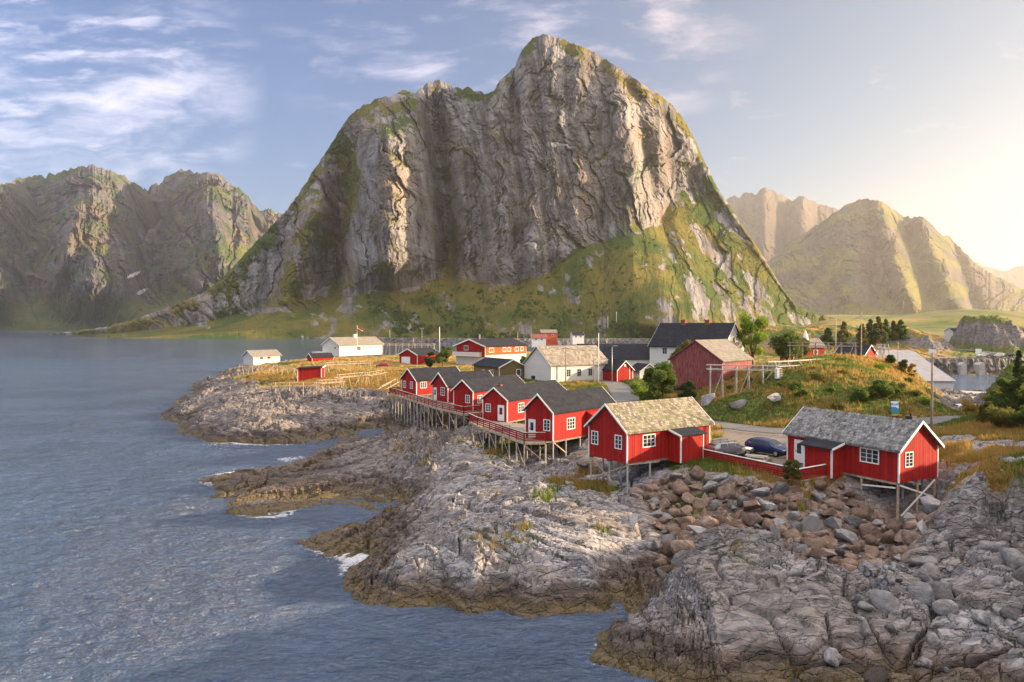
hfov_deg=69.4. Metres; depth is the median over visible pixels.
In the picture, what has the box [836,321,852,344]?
conifer
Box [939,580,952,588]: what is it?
boulder
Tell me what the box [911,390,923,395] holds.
shrub
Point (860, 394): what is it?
bush
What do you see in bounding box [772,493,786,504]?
boulder
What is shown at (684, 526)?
boulder
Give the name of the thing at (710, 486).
boulder
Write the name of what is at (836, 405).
shrub
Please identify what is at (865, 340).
conifer
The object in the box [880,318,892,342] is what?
conifer
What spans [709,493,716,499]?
boulder
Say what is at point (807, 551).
boulder
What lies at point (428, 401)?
boardwalk
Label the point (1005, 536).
boulder
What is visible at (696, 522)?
boulder
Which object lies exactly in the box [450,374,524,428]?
red cabin
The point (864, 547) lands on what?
boulder
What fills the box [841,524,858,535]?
boulder
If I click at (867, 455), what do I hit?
window
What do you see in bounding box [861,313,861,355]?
utility pole
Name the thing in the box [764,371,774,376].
shrub
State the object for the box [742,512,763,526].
boulder
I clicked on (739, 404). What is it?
boulder
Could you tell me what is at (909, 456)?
window
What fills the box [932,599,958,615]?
boulder
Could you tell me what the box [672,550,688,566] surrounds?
boulder
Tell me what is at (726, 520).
boulder
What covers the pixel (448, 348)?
bush
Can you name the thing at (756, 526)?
boulder
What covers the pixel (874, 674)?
boulder
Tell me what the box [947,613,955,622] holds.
boulder
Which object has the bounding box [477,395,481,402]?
window
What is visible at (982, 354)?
parked car
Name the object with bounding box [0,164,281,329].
mountain range
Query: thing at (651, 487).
boulder
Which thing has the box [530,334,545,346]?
cottage
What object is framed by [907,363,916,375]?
bush
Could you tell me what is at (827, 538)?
boulder
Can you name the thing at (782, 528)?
boulder
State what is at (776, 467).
plank fence
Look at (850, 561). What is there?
boulder
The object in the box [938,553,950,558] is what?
boulder
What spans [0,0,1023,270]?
sky
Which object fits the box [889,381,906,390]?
shrub
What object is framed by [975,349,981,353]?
notice board
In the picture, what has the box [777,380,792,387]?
shrub
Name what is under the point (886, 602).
boulder
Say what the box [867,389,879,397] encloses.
shrub
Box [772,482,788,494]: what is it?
boulder
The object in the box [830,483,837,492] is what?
boulder
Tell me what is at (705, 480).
boulder
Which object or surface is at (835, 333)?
utility pole
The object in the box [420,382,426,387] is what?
window
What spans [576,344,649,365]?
warehouse
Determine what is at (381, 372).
drying rack
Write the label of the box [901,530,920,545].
boulder
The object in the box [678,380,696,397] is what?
bush
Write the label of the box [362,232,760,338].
shrub cover
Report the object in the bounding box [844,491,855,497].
boulder
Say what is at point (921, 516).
boulder
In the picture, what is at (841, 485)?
boulder
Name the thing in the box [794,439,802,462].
door
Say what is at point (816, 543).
boulder
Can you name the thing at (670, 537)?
boulder
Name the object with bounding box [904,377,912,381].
shrub
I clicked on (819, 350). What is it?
red cottage
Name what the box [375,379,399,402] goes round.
drying rack
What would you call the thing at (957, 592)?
boulder
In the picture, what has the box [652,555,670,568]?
boulder
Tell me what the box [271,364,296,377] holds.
drying rack
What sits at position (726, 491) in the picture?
boulder
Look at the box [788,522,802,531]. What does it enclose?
boulder
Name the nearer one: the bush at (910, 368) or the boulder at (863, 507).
the boulder at (863, 507)
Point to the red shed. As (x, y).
(307, 372)
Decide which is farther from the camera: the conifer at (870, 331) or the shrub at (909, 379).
the conifer at (870, 331)
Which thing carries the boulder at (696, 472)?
on the ground at (710, 609)
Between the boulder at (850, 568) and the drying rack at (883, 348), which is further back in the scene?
the drying rack at (883, 348)
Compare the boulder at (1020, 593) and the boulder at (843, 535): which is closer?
the boulder at (1020, 593)
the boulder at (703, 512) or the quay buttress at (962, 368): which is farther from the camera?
the quay buttress at (962, 368)
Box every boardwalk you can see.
[389,386,480,430]
[468,412,551,470]
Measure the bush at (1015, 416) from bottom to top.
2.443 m
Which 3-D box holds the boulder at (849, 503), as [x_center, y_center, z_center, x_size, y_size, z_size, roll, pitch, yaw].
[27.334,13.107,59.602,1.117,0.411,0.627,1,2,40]
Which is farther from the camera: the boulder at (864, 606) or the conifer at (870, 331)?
the conifer at (870, 331)
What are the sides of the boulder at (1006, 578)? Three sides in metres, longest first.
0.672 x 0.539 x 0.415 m
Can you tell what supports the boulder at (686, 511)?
on the ground at (710, 609)
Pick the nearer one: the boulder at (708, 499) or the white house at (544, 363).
the boulder at (708, 499)
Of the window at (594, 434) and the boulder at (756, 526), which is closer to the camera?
the boulder at (756, 526)
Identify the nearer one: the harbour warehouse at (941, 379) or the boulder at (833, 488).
the boulder at (833, 488)
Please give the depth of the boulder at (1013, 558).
43.81 m
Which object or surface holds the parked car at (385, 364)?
on the ground at (710, 609)
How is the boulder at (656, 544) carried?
on the ground at (710, 609)
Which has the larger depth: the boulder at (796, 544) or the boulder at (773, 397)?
the boulder at (773, 397)
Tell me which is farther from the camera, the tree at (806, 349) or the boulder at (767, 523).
the tree at (806, 349)
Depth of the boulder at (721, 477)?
64.01 m
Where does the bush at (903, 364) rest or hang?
on the ground at (710, 609)
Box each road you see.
[597,380,964,432]
[958,349,1023,355]
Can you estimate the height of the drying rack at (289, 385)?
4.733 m
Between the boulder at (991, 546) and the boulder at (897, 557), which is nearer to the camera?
the boulder at (991, 546)
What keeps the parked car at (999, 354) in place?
on the quay road
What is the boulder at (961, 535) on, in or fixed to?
on the ground at (710, 609)
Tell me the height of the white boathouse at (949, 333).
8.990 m
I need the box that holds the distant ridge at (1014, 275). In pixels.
[976,262,1023,288]
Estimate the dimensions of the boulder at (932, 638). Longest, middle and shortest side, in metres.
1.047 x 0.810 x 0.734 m
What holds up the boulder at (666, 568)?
on the ground at (710, 609)
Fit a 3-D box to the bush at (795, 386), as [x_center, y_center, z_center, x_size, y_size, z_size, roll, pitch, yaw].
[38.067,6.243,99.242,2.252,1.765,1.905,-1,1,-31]
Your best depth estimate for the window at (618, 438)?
67.83 m
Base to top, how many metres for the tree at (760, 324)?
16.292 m
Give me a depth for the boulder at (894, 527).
54.10 m
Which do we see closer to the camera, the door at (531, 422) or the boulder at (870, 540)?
the boulder at (870, 540)
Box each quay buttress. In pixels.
[957,362,966,374]
[973,362,985,374]
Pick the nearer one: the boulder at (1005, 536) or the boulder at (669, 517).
the boulder at (1005, 536)
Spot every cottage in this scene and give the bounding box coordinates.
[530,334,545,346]
[539,330,557,344]
[570,332,583,343]
[780,330,826,360]
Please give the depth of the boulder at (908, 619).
39.76 m
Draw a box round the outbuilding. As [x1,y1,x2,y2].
[632,362,653,377]
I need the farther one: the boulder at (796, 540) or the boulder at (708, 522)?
the boulder at (708, 522)
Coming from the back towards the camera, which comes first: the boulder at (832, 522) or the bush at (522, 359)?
the bush at (522, 359)
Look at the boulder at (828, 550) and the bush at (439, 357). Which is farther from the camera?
the bush at (439, 357)
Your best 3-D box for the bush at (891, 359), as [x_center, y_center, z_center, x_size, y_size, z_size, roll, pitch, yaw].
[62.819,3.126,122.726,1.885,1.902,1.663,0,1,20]
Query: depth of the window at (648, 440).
68.48 m
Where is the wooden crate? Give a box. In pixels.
[775,368,782,378]
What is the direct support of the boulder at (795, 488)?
on the ground at (710, 609)
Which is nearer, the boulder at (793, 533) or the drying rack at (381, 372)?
the boulder at (793, 533)
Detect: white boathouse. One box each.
[241,349,281,364]
[944,328,955,341]
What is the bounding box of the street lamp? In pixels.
[929,350,944,430]
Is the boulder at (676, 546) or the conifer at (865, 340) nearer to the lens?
the boulder at (676, 546)
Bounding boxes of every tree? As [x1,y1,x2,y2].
[670,340,690,356]
[736,312,769,364]
[767,329,803,360]
[793,337,811,357]
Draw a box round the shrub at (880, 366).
[873,362,891,370]
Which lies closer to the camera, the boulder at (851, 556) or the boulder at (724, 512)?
the boulder at (851, 556)
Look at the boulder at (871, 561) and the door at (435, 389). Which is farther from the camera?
the door at (435, 389)
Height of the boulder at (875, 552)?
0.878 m
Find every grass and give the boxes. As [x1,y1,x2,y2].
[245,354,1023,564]
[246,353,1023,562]
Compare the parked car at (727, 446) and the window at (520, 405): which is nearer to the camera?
the parked car at (727, 446)
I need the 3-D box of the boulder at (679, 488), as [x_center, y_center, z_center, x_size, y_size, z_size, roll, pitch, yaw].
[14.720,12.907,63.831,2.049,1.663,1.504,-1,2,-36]
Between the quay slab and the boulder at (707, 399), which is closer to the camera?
the boulder at (707, 399)
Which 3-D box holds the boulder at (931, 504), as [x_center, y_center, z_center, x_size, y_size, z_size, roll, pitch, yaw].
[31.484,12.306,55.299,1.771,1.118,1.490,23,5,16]
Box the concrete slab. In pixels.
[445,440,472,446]
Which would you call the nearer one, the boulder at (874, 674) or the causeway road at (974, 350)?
the boulder at (874, 674)
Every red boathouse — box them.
[306,353,334,360]
[602,359,634,381]
[834,344,877,356]
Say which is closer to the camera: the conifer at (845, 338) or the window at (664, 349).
the window at (664, 349)
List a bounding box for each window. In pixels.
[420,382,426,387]
[441,387,444,395]
[465,395,469,402]
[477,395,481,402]
[485,403,490,411]
[518,402,523,412]
[543,419,549,430]
[566,369,570,376]
[567,417,574,429]
[588,368,592,375]
[591,430,597,444]
[614,434,621,449]
[642,433,655,447]
[662,347,666,353]
[860,447,878,464]
[905,451,913,467]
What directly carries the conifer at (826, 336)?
on the ground at (710, 609)
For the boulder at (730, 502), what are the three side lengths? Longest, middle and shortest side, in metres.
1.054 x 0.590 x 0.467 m
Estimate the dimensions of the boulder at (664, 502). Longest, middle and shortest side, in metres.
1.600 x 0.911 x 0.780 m
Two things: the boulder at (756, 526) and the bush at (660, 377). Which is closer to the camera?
the boulder at (756, 526)
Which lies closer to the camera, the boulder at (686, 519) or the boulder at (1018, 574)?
the boulder at (1018, 574)
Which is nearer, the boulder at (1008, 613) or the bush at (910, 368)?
the boulder at (1008, 613)
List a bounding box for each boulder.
[536,461,546,465]
[576,462,588,466]
[607,480,619,486]
[629,487,645,496]
[629,493,642,498]
[629,513,637,526]
[643,491,648,499]
[644,484,658,491]
[647,491,660,499]
[648,509,662,518]
[649,502,655,509]
[650,497,659,505]
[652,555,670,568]
[653,521,667,532]
[653,540,660,548]
[655,565,673,575]
[655,568,667,581]
[656,517,668,523]
[658,497,669,509]
[658,532,675,541]
[659,514,672,521]
[660,477,667,484]
[660,494,678,503]
[662,540,672,556]
[666,525,680,535]
[668,507,681,516]
[669,473,682,477]
[670,540,694,554]
[672,481,689,496]
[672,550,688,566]
[677,516,694,526]
[678,532,687,539]
[680,505,692,511]
[680,522,694,530]
[682,492,694,503]
[682,507,692,516]
[687,525,706,533]
[688,483,704,489]
[689,466,704,479]
[692,497,708,508]
[693,518,699,525]
[697,516,719,528]
[701,393,714,405]
[701,507,706,516]
[702,480,719,492]
[702,497,712,504]
[703,477,712,483]
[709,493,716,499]
[709,499,717,510]
[712,472,728,481]
[715,515,734,526]
[717,483,735,499]
[719,476,731,484]
[720,510,727,516]
[727,500,733,507]
[729,399,746,409]
[732,512,739,519]
[733,519,746,527]
[735,481,743,485]
[737,496,748,505]
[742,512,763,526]
[743,500,761,510]
[746,483,752,489]
[750,487,769,495]
[753,523,761,528]
[754,480,761,485]
[759,499,775,509]
[759,510,775,518]
[760,484,770,489]
[762,517,775,529]
[767,393,780,401]
[769,525,780,538]
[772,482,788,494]
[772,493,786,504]
[772,518,785,525]
[775,525,787,532]
[777,503,785,509]
[781,528,801,541]
[787,511,800,519]
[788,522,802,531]
[789,494,801,500]
[789,502,797,510]
[791,485,802,492]
[791,542,807,546]
[794,536,800,543]
[796,544,806,550]
[799,537,826,549]
[801,513,822,530]
[804,548,810,556]
[805,500,820,509]
[810,548,834,557]
[811,492,822,503]
[814,480,827,490]
[814,530,828,536]
[819,504,827,509]
[819,535,837,545]
[819,547,836,557]
[820,507,837,514]
[823,498,843,509]
[823,516,841,529]
[824,646,841,667]
[825,541,835,548]
[828,510,841,516]
[828,558,840,564]
[829,492,837,498]
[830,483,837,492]
[833,528,858,542]
[835,547,844,556]
[837,558,857,566]
[838,482,844,488]
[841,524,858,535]
[841,563,856,571]
[843,515,863,527]
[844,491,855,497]
[844,553,857,560]
[845,501,858,506]
[849,507,870,520]
[851,544,861,553]
[854,594,867,603]
[857,601,874,612]
[857,616,864,621]
[858,523,882,539]
[859,505,869,512]
[859,619,870,637]
[860,554,870,559]
[862,545,877,550]
[862,667,887,681]
[863,534,879,545]
[864,547,880,557]
[865,553,874,558]
[868,512,877,521]
[868,589,900,614]
[869,558,884,563]
[872,519,883,525]
[878,545,884,549]
[879,530,897,543]
[880,525,886,532]
[883,518,897,523]
[884,623,895,632]
[885,522,900,532]
[886,545,907,552]
[886,574,894,584]
[888,564,895,569]
[894,529,911,543]
[894,541,902,545]
[894,554,900,560]
[898,562,910,568]
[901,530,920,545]
[903,512,917,526]
[904,520,916,529]
[905,617,911,624]
[907,555,937,566]
[907,581,934,607]
[913,660,921,666]
[916,513,927,521]
[916,519,926,532]
[917,656,933,668]
[918,563,941,581]
[920,495,940,512]
[921,505,929,514]
[925,631,941,645]
[926,581,953,600]
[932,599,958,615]
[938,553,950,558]
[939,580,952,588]
[939,667,949,673]
[944,534,954,543]
[946,565,952,571]
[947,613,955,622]
[953,589,972,597]
[956,532,967,538]
[965,550,975,554]
[971,609,990,625]
[977,540,1005,551]
[978,535,987,539]
[981,576,1003,586]
[985,634,992,644]
[992,603,1001,615]
[998,540,1009,547]
[998,546,1023,569]
[999,607,1017,620]
[1001,532,1010,541]
[1003,575,1013,582]
[1011,566,1023,582]
[1015,591,1023,596]
[1016,632,1023,646]
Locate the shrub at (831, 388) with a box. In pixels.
[826,386,835,391]
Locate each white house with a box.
[312,334,383,355]
[522,345,607,381]
[648,320,745,367]
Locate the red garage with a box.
[397,347,438,364]
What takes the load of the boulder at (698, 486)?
on the ground at (710, 609)
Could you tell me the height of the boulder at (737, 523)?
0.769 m
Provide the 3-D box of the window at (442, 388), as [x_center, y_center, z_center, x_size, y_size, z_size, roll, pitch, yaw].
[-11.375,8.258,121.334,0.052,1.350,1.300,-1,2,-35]
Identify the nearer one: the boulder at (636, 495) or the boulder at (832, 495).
the boulder at (832, 495)
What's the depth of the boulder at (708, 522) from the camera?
55.94 m
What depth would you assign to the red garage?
248.30 m
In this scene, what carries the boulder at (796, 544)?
on the ground at (710, 609)
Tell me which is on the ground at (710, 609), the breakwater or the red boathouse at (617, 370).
the red boathouse at (617, 370)
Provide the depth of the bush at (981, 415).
77.17 m
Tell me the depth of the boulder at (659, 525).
56.77 m
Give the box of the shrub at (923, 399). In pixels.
[918,396,930,403]
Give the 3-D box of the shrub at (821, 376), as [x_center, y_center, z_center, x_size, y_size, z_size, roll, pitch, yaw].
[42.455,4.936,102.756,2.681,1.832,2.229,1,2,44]
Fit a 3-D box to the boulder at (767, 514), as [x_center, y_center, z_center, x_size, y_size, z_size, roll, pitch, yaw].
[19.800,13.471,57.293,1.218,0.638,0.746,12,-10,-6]
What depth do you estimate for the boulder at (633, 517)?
55.87 m
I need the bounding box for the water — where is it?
[0,330,998,681]
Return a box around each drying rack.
[237,364,274,374]
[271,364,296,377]
[273,381,318,396]
[317,378,345,393]
[324,361,371,371]
[334,372,366,386]
[361,369,386,383]
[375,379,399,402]
[382,343,434,355]
[706,364,778,397]
[764,358,828,376]
[787,342,858,358]
[872,344,892,358]
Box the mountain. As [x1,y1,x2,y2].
[49,34,834,338]
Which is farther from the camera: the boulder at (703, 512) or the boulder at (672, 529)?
the boulder at (703, 512)
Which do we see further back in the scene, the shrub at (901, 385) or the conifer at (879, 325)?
the conifer at (879, 325)
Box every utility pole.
[562,347,568,381]
[598,333,598,382]
[835,316,835,350]
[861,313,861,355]
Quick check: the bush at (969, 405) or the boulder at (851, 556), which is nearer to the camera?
the boulder at (851, 556)
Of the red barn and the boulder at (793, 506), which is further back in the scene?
the red barn
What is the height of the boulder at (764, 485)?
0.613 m
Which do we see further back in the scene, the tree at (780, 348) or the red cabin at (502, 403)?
the tree at (780, 348)
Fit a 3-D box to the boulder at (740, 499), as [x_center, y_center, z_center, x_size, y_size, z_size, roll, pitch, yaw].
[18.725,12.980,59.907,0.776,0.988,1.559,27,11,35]
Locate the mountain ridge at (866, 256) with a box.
[767,198,1023,314]
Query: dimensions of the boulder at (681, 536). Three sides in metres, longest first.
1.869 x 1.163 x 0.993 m
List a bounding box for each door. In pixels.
[402,357,409,363]
[434,387,436,399]
[498,405,503,420]
[528,419,535,436]
[619,370,628,381]
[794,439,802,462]
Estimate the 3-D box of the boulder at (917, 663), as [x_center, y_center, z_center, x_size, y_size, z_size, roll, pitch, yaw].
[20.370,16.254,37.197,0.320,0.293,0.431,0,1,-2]
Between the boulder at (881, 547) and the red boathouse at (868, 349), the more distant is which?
the red boathouse at (868, 349)
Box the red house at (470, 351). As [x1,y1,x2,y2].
[453,334,528,364]
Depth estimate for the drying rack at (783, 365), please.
113.19 m
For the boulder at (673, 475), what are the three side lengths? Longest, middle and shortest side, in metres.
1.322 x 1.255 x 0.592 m
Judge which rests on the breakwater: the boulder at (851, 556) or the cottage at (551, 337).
the cottage at (551, 337)
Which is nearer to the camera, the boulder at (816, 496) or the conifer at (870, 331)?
the boulder at (816, 496)
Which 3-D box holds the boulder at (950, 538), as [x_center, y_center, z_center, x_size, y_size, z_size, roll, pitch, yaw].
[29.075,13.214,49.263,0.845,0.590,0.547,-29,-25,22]
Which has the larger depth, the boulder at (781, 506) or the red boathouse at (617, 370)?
the red boathouse at (617, 370)
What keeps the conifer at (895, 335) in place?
on the ground at (710, 609)
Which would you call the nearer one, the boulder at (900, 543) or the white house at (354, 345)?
the boulder at (900, 543)
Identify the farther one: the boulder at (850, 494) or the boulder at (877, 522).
the boulder at (850, 494)
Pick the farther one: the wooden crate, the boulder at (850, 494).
the wooden crate
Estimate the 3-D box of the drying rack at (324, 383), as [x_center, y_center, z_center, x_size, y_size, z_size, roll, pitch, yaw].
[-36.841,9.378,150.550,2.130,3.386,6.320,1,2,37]
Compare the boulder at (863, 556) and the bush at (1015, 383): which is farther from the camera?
the bush at (1015, 383)
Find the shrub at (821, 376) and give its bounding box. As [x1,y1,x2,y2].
[809,370,827,380]
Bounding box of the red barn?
[667,339,754,389]
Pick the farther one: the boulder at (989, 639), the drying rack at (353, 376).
the drying rack at (353, 376)
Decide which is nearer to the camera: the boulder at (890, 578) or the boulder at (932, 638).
the boulder at (932, 638)
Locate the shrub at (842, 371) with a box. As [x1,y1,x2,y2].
[837,370,848,374]
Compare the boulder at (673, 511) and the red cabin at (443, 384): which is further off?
the red cabin at (443, 384)
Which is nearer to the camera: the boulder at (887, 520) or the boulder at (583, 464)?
the boulder at (887, 520)
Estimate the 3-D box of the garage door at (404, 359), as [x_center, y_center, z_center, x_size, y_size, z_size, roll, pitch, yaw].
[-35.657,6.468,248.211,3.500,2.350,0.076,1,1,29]
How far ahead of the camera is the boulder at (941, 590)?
41.78 m
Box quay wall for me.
[924,357,1023,373]
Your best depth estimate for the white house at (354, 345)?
331.51 m
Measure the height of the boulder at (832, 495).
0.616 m
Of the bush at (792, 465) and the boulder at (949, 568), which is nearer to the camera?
the boulder at (949, 568)
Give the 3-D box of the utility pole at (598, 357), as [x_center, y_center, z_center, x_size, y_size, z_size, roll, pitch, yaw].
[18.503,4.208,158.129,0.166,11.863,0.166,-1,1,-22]
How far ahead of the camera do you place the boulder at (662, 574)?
50.39 m
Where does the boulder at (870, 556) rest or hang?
on the ground at (710, 609)
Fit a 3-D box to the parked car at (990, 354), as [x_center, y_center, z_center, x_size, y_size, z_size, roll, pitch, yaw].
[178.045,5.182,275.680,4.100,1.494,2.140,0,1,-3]
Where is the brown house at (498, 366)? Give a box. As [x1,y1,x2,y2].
[471,357,523,378]
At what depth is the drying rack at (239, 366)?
210.34 m
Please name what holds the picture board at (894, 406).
on the ground at (710, 609)
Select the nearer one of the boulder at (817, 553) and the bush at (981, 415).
the boulder at (817, 553)
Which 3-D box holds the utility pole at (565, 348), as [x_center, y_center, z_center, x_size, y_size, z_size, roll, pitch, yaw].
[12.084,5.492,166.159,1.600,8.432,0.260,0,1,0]
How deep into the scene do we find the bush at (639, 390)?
124.33 m
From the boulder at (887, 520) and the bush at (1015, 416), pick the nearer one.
the boulder at (887, 520)
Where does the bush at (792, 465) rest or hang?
on the ground at (710, 609)
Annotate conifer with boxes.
[819,327,836,345]
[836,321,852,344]
[856,323,869,343]
[865,319,879,343]
[868,316,887,343]
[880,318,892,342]
[889,320,901,339]
[891,319,910,338]
[1012,350,1023,377]
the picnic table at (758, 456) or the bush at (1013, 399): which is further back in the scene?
the bush at (1013, 399)
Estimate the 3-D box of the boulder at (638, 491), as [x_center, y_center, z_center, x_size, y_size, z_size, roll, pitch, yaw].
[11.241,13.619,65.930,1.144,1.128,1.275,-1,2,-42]
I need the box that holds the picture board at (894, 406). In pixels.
[889,401,900,416]
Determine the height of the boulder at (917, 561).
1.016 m
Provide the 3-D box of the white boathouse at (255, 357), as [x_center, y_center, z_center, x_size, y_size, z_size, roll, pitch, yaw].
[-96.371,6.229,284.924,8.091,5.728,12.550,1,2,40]
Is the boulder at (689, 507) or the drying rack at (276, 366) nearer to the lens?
the boulder at (689, 507)
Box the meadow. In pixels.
[644,309,1023,343]
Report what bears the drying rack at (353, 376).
on the ground at (710, 609)
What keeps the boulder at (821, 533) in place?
on the ground at (710, 609)
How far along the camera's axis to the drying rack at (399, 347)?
351.40 m
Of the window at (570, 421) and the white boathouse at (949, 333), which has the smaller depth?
the window at (570, 421)
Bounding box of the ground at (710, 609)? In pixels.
[158,315,1023,681]
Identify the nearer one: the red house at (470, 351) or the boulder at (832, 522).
the boulder at (832, 522)
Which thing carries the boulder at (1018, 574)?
on the ground at (710, 609)
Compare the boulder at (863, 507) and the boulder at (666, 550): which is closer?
the boulder at (666, 550)
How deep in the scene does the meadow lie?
1006.44 m
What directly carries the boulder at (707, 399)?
on the ground at (710, 609)
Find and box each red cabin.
[399,366,459,414]
[429,370,492,415]
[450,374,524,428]
[479,380,566,431]
[521,387,616,460]
[584,396,714,493]
[782,406,944,520]
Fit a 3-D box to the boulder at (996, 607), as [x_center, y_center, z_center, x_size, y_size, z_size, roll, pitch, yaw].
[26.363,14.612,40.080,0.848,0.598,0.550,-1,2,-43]
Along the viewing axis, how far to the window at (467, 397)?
108.79 m
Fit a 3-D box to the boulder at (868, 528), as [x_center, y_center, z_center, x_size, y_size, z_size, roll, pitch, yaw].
[26.134,14.008,54.033,1.768,1.577,1.346,-1,1,-26]
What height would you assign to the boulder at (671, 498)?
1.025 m
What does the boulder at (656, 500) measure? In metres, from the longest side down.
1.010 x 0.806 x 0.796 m
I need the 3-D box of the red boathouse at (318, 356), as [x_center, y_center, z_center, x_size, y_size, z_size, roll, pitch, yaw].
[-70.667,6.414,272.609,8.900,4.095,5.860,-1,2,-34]
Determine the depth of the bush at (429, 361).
214.86 m
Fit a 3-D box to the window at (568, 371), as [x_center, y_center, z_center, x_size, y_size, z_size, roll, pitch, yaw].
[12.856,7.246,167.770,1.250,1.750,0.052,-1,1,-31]
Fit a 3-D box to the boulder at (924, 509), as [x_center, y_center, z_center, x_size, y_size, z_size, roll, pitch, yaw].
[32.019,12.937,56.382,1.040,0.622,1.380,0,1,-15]
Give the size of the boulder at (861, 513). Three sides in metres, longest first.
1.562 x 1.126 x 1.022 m
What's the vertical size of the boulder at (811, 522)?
1.533 m
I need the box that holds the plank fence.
[703,449,826,484]
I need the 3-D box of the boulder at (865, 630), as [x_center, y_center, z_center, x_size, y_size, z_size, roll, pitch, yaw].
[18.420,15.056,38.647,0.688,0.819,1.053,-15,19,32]
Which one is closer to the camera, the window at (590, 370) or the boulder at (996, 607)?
the boulder at (996, 607)
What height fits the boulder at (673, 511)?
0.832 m
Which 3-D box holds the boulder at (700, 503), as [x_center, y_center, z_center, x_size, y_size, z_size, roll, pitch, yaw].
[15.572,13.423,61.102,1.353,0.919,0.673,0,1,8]
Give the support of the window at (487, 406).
in the red cabin at (502, 403)
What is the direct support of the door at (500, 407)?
in the red cabin at (502, 403)
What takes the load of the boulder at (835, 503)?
on the ground at (710, 609)
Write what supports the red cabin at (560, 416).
on the ground at (710, 609)
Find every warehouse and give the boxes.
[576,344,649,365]
[834,350,955,388]
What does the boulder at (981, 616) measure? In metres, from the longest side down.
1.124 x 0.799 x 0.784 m
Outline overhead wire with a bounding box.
[864,319,929,355]
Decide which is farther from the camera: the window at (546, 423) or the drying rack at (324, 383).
the drying rack at (324, 383)
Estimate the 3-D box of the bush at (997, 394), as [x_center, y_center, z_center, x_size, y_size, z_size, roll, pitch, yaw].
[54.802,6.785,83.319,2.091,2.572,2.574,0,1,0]
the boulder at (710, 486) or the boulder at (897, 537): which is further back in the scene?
the boulder at (710, 486)
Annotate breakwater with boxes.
[376,337,650,343]
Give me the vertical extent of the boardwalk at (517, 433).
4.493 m
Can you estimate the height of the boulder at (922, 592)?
1.536 m
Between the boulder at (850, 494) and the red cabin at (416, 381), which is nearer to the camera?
the boulder at (850, 494)
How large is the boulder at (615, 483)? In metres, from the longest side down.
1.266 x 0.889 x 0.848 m
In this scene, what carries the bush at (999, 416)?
on the ground at (710, 609)
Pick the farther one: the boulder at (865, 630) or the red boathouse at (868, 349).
the red boathouse at (868, 349)
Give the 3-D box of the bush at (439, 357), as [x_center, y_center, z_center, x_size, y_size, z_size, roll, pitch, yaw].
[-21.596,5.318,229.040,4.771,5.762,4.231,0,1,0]
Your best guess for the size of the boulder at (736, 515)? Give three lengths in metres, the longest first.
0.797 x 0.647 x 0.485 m
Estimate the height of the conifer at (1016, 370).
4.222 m
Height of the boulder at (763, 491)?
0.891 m
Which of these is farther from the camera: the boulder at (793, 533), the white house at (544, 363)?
the white house at (544, 363)
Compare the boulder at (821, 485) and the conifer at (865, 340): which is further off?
the conifer at (865, 340)
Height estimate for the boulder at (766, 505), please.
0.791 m
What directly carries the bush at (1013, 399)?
on the ground at (710, 609)
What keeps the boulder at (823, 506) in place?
on the ground at (710, 609)
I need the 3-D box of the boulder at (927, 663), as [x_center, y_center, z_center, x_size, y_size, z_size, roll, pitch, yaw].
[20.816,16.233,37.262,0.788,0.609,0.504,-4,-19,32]
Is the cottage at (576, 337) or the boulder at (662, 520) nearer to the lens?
the boulder at (662, 520)
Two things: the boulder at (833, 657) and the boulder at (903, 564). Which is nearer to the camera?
the boulder at (833, 657)
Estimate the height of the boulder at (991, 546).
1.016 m
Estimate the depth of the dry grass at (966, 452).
91.09 m
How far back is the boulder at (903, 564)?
46.76 m
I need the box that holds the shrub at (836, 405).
[830,402,845,409]
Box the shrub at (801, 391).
[793,388,810,396]
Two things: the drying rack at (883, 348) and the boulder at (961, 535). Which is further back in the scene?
the drying rack at (883, 348)
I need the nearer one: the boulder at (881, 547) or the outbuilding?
the boulder at (881, 547)
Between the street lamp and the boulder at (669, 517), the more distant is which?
the street lamp
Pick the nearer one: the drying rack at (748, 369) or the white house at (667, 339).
the drying rack at (748, 369)
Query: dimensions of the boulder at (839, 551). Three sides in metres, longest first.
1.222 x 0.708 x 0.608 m
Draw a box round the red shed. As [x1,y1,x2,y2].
[296,365,325,381]
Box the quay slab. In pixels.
[954,390,985,398]
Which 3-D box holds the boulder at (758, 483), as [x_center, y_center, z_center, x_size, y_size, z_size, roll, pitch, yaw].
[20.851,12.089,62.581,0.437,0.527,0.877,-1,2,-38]
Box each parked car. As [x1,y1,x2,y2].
[376,362,389,366]
[705,439,753,457]
[745,437,786,456]
[976,353,987,356]
[984,353,995,356]
[992,353,1003,356]
[1003,353,1014,356]
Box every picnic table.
[497,423,512,430]
[745,454,768,461]
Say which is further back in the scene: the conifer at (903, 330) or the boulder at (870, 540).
the conifer at (903, 330)
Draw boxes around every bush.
[424,351,435,366]
[435,349,449,365]
[442,346,452,357]
[519,356,526,362]
[630,382,647,400]
[642,361,677,399]
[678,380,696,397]
[782,459,802,482]
[787,380,803,391]
[851,387,871,402]
[869,379,902,396]
[885,354,896,363]
[898,359,907,370]
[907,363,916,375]
[961,398,978,411]
[976,401,993,421]
[984,378,1023,411]
[984,405,1021,428]
[987,390,1004,399]
[1008,365,1023,398]
[1011,405,1023,424]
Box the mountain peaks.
[726,187,837,261]

